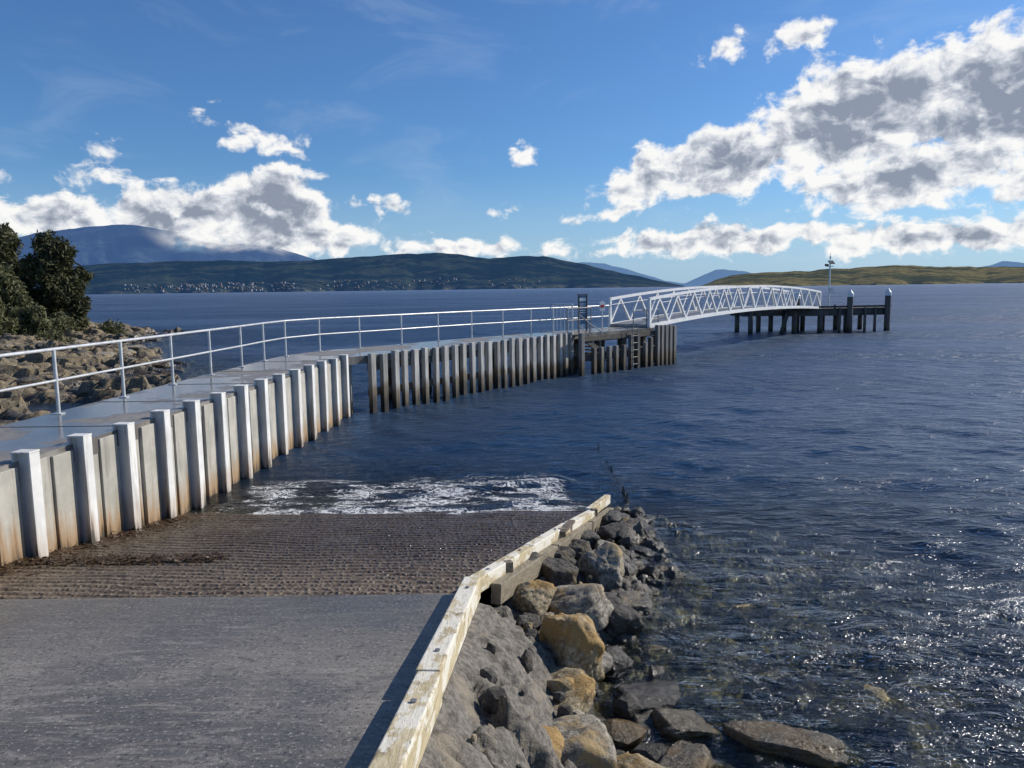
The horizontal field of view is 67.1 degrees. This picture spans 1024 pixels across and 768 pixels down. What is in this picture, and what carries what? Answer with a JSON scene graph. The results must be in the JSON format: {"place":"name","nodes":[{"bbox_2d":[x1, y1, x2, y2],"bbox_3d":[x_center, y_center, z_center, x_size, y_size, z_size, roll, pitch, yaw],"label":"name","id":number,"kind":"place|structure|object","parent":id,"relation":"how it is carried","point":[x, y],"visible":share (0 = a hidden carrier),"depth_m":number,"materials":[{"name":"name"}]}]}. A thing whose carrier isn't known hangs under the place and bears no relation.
{"place":"outdoors","nodes":[
{"label":"outdoors","id":0,"kind":"place"},
{"bbox_2d":[0,322,240,425],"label":"rocky shore","id":1,"kind":"structure","parent":0,"point":[14,404],"depth_m":33.47,"materials":[{"name":"stone"}]},
{"bbox_2d":[0,297,20,334],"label":"coastal wattle bush","id":2,"kind":"object","parent":1,"relation":"on","point":[10,323],"visible":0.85,"depth_m":50.14,"materials":[{"name":"green plant"}]},
{"bbox_2d":[0,222,32,281],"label":"she oak tree","id":3,"kind":"object","parent":1,"relation":"on","point":[10,242],"visible":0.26,"depth_m":59.53,"materials":[{"name":"green plant"}]},
{"bbox_2d":[0,262,34,318],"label":"coastal wattle bush","id":4,"kind":"object","parent":1,"relation":"on","point":[13,293],"visible":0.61,"depth_m":54.59,"materials":[{"name":"green plant"}]},
{"bbox_2d":[2,302,55,337],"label":"coastal wattle bush","id":5,"kind":"object","parent":1,"relation":"on","point":[31,321],"visible":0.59,"depth_m":52.28,"materials":[{"name":"green plant"}]},
{"bbox_2d":[33,329,75,341],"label":"shrub","id":6,"kind":"object","parent":1,"relation":"on","point":[58,336],"visible":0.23,"depth_m":48.67,"materials":[{"name":"green plant"}]},
{"bbox_2d":[15,228,94,330],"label":"she oak tree","id":7,"kind":"object","parent":1,"relation":"on","point":[54,275],"visible":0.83,"depth_m":58.60,"materials":[{"name":"green plant"}]},
{"bbox_2d":[47,309,78,333],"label":"shrub","id":8,"kind":"object","parent":1,"relation":"on","point":[61,324],"visible":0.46,"depth_m":56.54,"materials":[{"name":"green plant"}]},
{"bbox_2d":[8,326,207,422],"bbox_3d":[-22.072,-1.692,43.114,10.726,1.828,60.403,-4,8,-25],"label":"shore seaweed","id":9,"kind":"object","parent":1,"relation":"on","point":[70,389],"visible":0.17,"depth_m":29.65,"materials":[{"name":"plant"}]},
{"bbox_2d":[91,318,127,334],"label":"shrub","id":10,"kind":"object","parent":1,"relation":"on","point":[107,327],"visible":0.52,"depth_m":59.91,"materials":[{"name":"green plant"}]},
{"bbox_2d":[16,224,315,265],"bbox_3d":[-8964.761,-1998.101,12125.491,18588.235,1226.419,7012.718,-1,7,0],"label":"mountain","id":11,"kind":"structure","parent":0,"point":[122,243],"depth_m":12532.27,"materials":[{"name":"blue"}]},
{"bbox_2d":[34,253,683,294],"bbox_3d":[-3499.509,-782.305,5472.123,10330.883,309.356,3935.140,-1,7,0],"label":"hills","id":12,"kind":"structure","parent":0,"point":[404,269],"depth_m":5080.25,"materials":[{"name":"green plant"}]},
{"bbox_2d":[123,278,539,292],"bbox_3d":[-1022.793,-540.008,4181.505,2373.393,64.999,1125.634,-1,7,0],"label":"distant houses","id":13,"kind":"structure","parent":12,"relation":"on","point":[188,286],"depth_m":4264.53,"materials":[{"name":"white"}]},
{"bbox_2d":[0,0,1023,282],"label":"sky","id":14,"kind":"structure","parent":0,"point":[679,141],"materials":[{"name":"blue"}]},
{"bbox_2d":[27,283,1023,767],"bbox_3d":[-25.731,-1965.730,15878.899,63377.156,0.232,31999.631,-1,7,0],"label":"water","id":15,"kind":"structure","parent":0,"point":[913,419],"depth_m":20.36,"materials":[{"name":"blue liquid"}]},
{"bbox_2d":[567,307,676,375],"bbox_3d":[4.316,-0.902,33.461,2.377,4.941,6.752,6,10,44],"label":"landing platform","id":16,"kind":"object","parent":15,"relation":"in","point":[658,348],"visible":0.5,"depth_m":32.61,"materials":[{"name":"wood"}]},
{"bbox_2d":[155,330,975,606],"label":"seabed","id":17,"kind":"structure","parent":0,"point":[912,545],"depth_m":19.33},
{"bbox_2d":[0,475,611,767],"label":"ramp","id":18,"kind":"object","parent":17,"relation":"on","point":[288,640],"visible":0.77,"depth_m":5.83,"materials":[{"name":"concrete"}]},
{"bbox_2d":[0,513,229,576],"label":"seaweed","id":19,"kind":"object","parent":18,"relation":"on","point":[103,559],"visible":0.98,"depth_m":8.53,"materials":[{"name":"brown plant"}]},
{"bbox_2d":[368,495,613,767],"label":"timber kerb","id":20,"kind":"structure","parent":18,"relation":"on","point":[404,742],"depth_m":5.19,"materials":[{"name":"wood"}]},
{"bbox_2d":[0,327,653,566],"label":"jetty","id":21,"kind":"object","parent":17,"relation":"on","point":[87,473],"visible":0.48,"depth_m":13.15,"materials":[{"name":"concrete"}]},
{"bbox_2d":[0,305,608,414],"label":"handrail","id":22,"kind":"object","parent":21,"relation":"on","point":[55,373],"visible":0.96,"depth_m":17.07,"materials":[{"name":"metal"}]},
{"bbox_2d":[552,304,572,331],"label":"jetty gate","id":23,"kind":"structure","parent":21,"relation":"on","point":[553,317],"depth_m":31.76,"materials":[{"name":"silver metal"}]},
{"bbox_2d":[577,294,587,330],"bbox_3d":[2.961,-2.990,32.368,0.500,1.550,0.080,-5,8,-28],"label":"information sign","id":24,"kind":"object","parent":21,"relation":"on","point":[582,300],"visible":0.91,"depth_m":32.34,"materials":[{"name":"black metal"}]},
{"bbox_2d":[599,300,604,328],"bbox_3d":[3.953,-3.038,33.864,0.280,1.250,0.095,-5,8,-28],"label":"life ring post","id":25,"kind":"object","parent":21,"relation":"on","point":[601,306],"visible":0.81,"depth_m":33.82,"materials":[{"name":"metal"}]},
{"bbox_2d":[608,285,820,327],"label":"footbridge","id":26,"kind":"object","parent":21,"relation":"on","point":[670,317],"visible":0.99,"depth_m":40.65,"materials":[{"name":"white paint"}]},
{"bbox_2d":[418,443,1023,767],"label":"rubble bank","id":27,"kind":"structure","parent":17,"relation":"on","point":[512,733],"depth_m":8.18,"materials":[{"name":"grey stone"}]},
{"bbox_2d":[510,579,556,621],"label":"rock","id":28,"kind":"object","parent":27,"relation":"on","point":[535,596],"visible":0.88,"depth_m":7.31,"materials":[{"name":"stone"}]},
{"bbox_2d":[527,552,541,573],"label":"rock","id":29,"kind":"object","parent":27,"relation":"on","point":[534,556],"visible":0.24,"depth_m":8.20,"materials":[{"name":"grey stone"}]},
{"bbox_2d":[542,726,563,760],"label":"rock","id":30,"kind":"object","parent":27,"relation":"on","point":[556,736],"visible":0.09,"depth_m":5.07,"materials":[{"name":"stone"}]},
{"bbox_2d":[537,556,578,586],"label":"rock","id":31,"kind":"object","parent":27,"relation":"on","point":[556,571],"visible":0.69,"depth_m":8.17,"materials":[{"name":"grey stone"}]},
{"bbox_2d":[554,546,577,565],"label":"rock","id":32,"kind":"object","parent":27,"relation":"on","point":[565,553],"visible":0.35,"depth_m":8.85,"materials":[{"name":"grey stone"}]},
{"bbox_2d":[539,613,604,681],"bbox_3d":[0.505,2.243,6.658,0.511,0.707,0.735,-3,8,-21],"label":"rock","id":33,"kind":"object","parent":27,"relation":"on","point":[573,641],"visible":0.69,"depth_m":6.37,"materials":[{"name":"stone"}]},
{"bbox_2d":[548,665,595,715],"bbox_3d":[0.366,2.509,6.067,0.558,0.383,0.715,6,19,38],"label":"rock","id":34,"kind":"object","parent":27,"relation":"on","point":[580,695],"visible":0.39,"depth_m":5.98,"materials":[{"name":"stone"}]},
{"bbox_2d":[568,539,591,561],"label":"rock","id":35,"kind":"object","parent":27,"relation":"on","point":[579,547],"visible":0.28,"depth_m":9.29,"materials":[{"name":"grey stone"}]},
{"bbox_2d":[547,583,613,631],"bbox_3d":[0.660,2.217,7.666,0.706,0.473,0.537,-16,15,-9],"label":"rock","id":36,"kind":"object","parent":27,"relation":"on","point":[593,602],"visible":0.55,"depth_m":7.50,"materials":[{"name":"grey stone"}]},
{"bbox_2d":[551,714,616,767],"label":"rock","id":37,"kind":"object","parent":27,"relation":"on","point":[588,742],"visible":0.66,"depth_m":5.21,"materials":[{"name":"beige stone"}]},
{"bbox_2d":[581,529,599,549],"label":"rock","id":38,"kind":"object","parent":27,"relation":"on","point":[592,537],"visible":0.32,"depth_m":9.99,"materials":[{"name":"grey stone"}]},
{"bbox_2d":[577,541,624,591],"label":"rock","id":39,"kind":"object","parent":27,"relation":"on","point":[603,564],"visible":0.78,"depth_m":8.82,"materials":[{"name":"grey stone"}]},
{"bbox_2d":[600,510,630,525],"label":"rock","id":40,"kind":"object","parent":27,"relation":"on","point":[611,516],"visible":0.43,"depth_m":11.16,"materials":[{"name":"grey stone"}]},
{"bbox_2d":[599,521,635,540],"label":"rock","id":41,"kind":"object","parent":27,"relation":"on","point":[609,531],"visible":0.52,"depth_m":10.58,"materials":[{"name":"grey stone"}]},
{"bbox_2d":[604,592,643,638],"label":"rock","id":42,"kind":"object","parent":27,"relation":"on","point":[624,618],"visible":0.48,"depth_m":7.63,"materials":[{"name":"grey stone"}]},
{"bbox_2d":[617,590,656,618],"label":"rock","id":43,"kind":"object","parent":27,"relation":"on","point":[637,601],"visible":0.5,"depth_m":8.31,"materials":[{"name":"grey stone"}]},
{"bbox_2d":[616,752,665,767],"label":"rock","id":44,"kind":"object","parent":27,"relation":"on","point":[629,760],"visible":0.74,"depth_m":5.30,"materials":[{"name":"stone"}]},
{"bbox_2d":[626,518,655,539],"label":"rock","id":45,"kind":"object","parent":27,"relation":"on","point":[650,529],"visible":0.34,"depth_m":10.94,"materials":[{"name":"grey stone"}]},
{"bbox_2d":[612,680,680,711],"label":"rock","id":46,"kind":"object","parent":27,"relation":"on","point":[655,694],"visible":0.56,"depth_m":6.48,"materials":[{"name":"grey stone"}]},
{"bbox_2d":[654,565,702,582],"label":"rock","id":47,"kind":"object","parent":27,"relation":"on","point":[663,568],"visible":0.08,"depth_m":9.56,"materials":[{"name":"stone"}]},
{"bbox_2d":[663,626,700,644],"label":"rock","id":48,"kind":"object","parent":27,"relation":"on","point":[672,632],"visible":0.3,"depth_m":7.85,"materials":[{"name":"stone"}]},
{"bbox_2d":[651,708,720,744],"bbox_3d":[1.368,2.747,6.146,0.567,0.233,0.386,5,-3,-12],"label":"rock","id":49,"kind":"object","parent":27,"relation":"on","point":[672,726],"visible":0.84,"depth_m":6.04,"materials":[{"name":"stone"}]},
{"bbox_2d":[658,740,716,767],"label":"rock","id":50,"kind":"object","parent":27,"relation":"on","point":[682,754],"visible":0.97,"depth_m":5.58,"materials":[{"name":"stone"}]},
{"bbox_2d":[684,670,728,705],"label":"rock","id":51,"kind":"object","parent":27,"relation":"on","point":[722,694],"visible":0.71,"depth_m":6.82,"materials":[{"name":"stone"}]},
{"bbox_2d":[470,506,985,767],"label":"rubble stones","id":52,"kind":"object","parent":27,"relation":"on","point":[627,733],"visible":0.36,"depth_m":7.01,"materials":[{"name":"stone"}]},
{"bbox_2d":[593,539,616,549],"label":"rock","id":53,"kind":"object","parent":52,"relation":"on","point":[600,542],"visible":0.1,"depth_m":9.93,"materials":[{"name":"grey stone"}]},
{"bbox_2d":[710,603,761,633],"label":"rock","id":54,"kind":"object","parent":27,"relation":"on","point":[722,611],"visible":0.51,"depth_m":8.44,"materials":[{"name":"stone"}]},
{"bbox_2d":[722,701,762,721],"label":"rock","id":55,"kind":"object","parent":27,"relation":"on","point":[744,706],"visible":0.32,"depth_m":6.42,"materials":[{"name":"stone"}]},
{"bbox_2d":[727,654,806,700],"bbox_3d":[2.389,2.796,7.314,0.842,0.347,0.483,-11,1,-22],"label":"rock","id":56,"kind":"object","parent":27,"relation":"on","point":[766,678],"visible":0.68,"depth_m":7.17,"materials":[{"name":"stone"}]},
{"bbox_2d":[720,720,848,767],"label":"rock","id":57,"kind":"object","parent":27,"relation":"on","point":[811,749],"visible":0.98,"depth_m":5.80,"materials":[{"name":"stone"}]},
{"bbox_2d":[781,623,829,679],"bbox_3d":[2.979,2.820,7.970,0.548,0.486,0.833,2,8,24],"label":"rock","id":58,"kind":"object","parent":27,"relation":"on","point":[803,657],"visible":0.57,"depth_m":7.86,"materials":[{"name":"stone"}]},
{"bbox_2d":[817,731,880,767],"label":"rock","id":59,"kind":"object","parent":27,"relation":"on","point":[854,762],"visible":0.27,"depth_m":5.79,"materials":[{"name":"stone"}]},
{"bbox_2d":[803,677,903,747],"bbox_3d":[2.940,2.876,6.652,1.020,0.345,0.565,-15,8,-15],"label":"rock","id":60,"kind":"object","parent":27,"relation":"on","point":[842,733],"visible":0.67,"depth_m":6.54,"materials":[{"name":"stone"}]},
{"bbox_2d":[882,673,974,732],"bbox_3d":[3.677,2.980,7.068,0.984,0.432,0.598,2,11,-12],"label":"rock","id":61,"kind":"object","parent":27,"relation":"on","point":[922,689],"visible":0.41,"depth_m":6.94,"materials":[{"name":"stone"}]},
{"bbox_2d":[891,709,971,767],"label":"rock","id":62,"kind":"object","parent":27,"relation":"on","point":[910,745],"visible":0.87,"depth_m":6.10,"materials":[{"name":"stone"}]},
{"bbox_2d":[980,720,1023,767],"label":"rock","id":63,"kind":"object","parent":27,"relation":"on","point":[1006,753],"visible":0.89,"depth_m":6.30,"materials":[{"name":"stone"}]},
{"bbox_2d":[730,288,891,333],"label":"mooring platform","id":64,"kind":"structure","parent":17,"relation":"on","point":[849,310],"depth_m":55.57,"materials":[{"name":"brown wood"}]},
{"bbox_2d":[825,253,834,305],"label":"light pole","id":65,"kind":"object","parent":64,"relation":"on","point":[830,261],"visible":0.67,"depth_m":56.97,"materials":[{"name":"metal"}]},
{"bbox_2d":[579,261,1023,285],"bbox_3d":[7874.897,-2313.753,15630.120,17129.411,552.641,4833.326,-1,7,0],"label":"distant range","id":66,"kind":"structure","parent":0,"point":[709,277],"depth_m":16236.30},
{"bbox_2d":[702,265,1023,285],"bbox_3d":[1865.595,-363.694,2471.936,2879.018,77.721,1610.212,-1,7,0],"label":"headland","id":67,"kind":"structure","parent":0,"point":[896,275],"depth_m":2294.62,"materials":[{"name":"green plant"}]}
]}

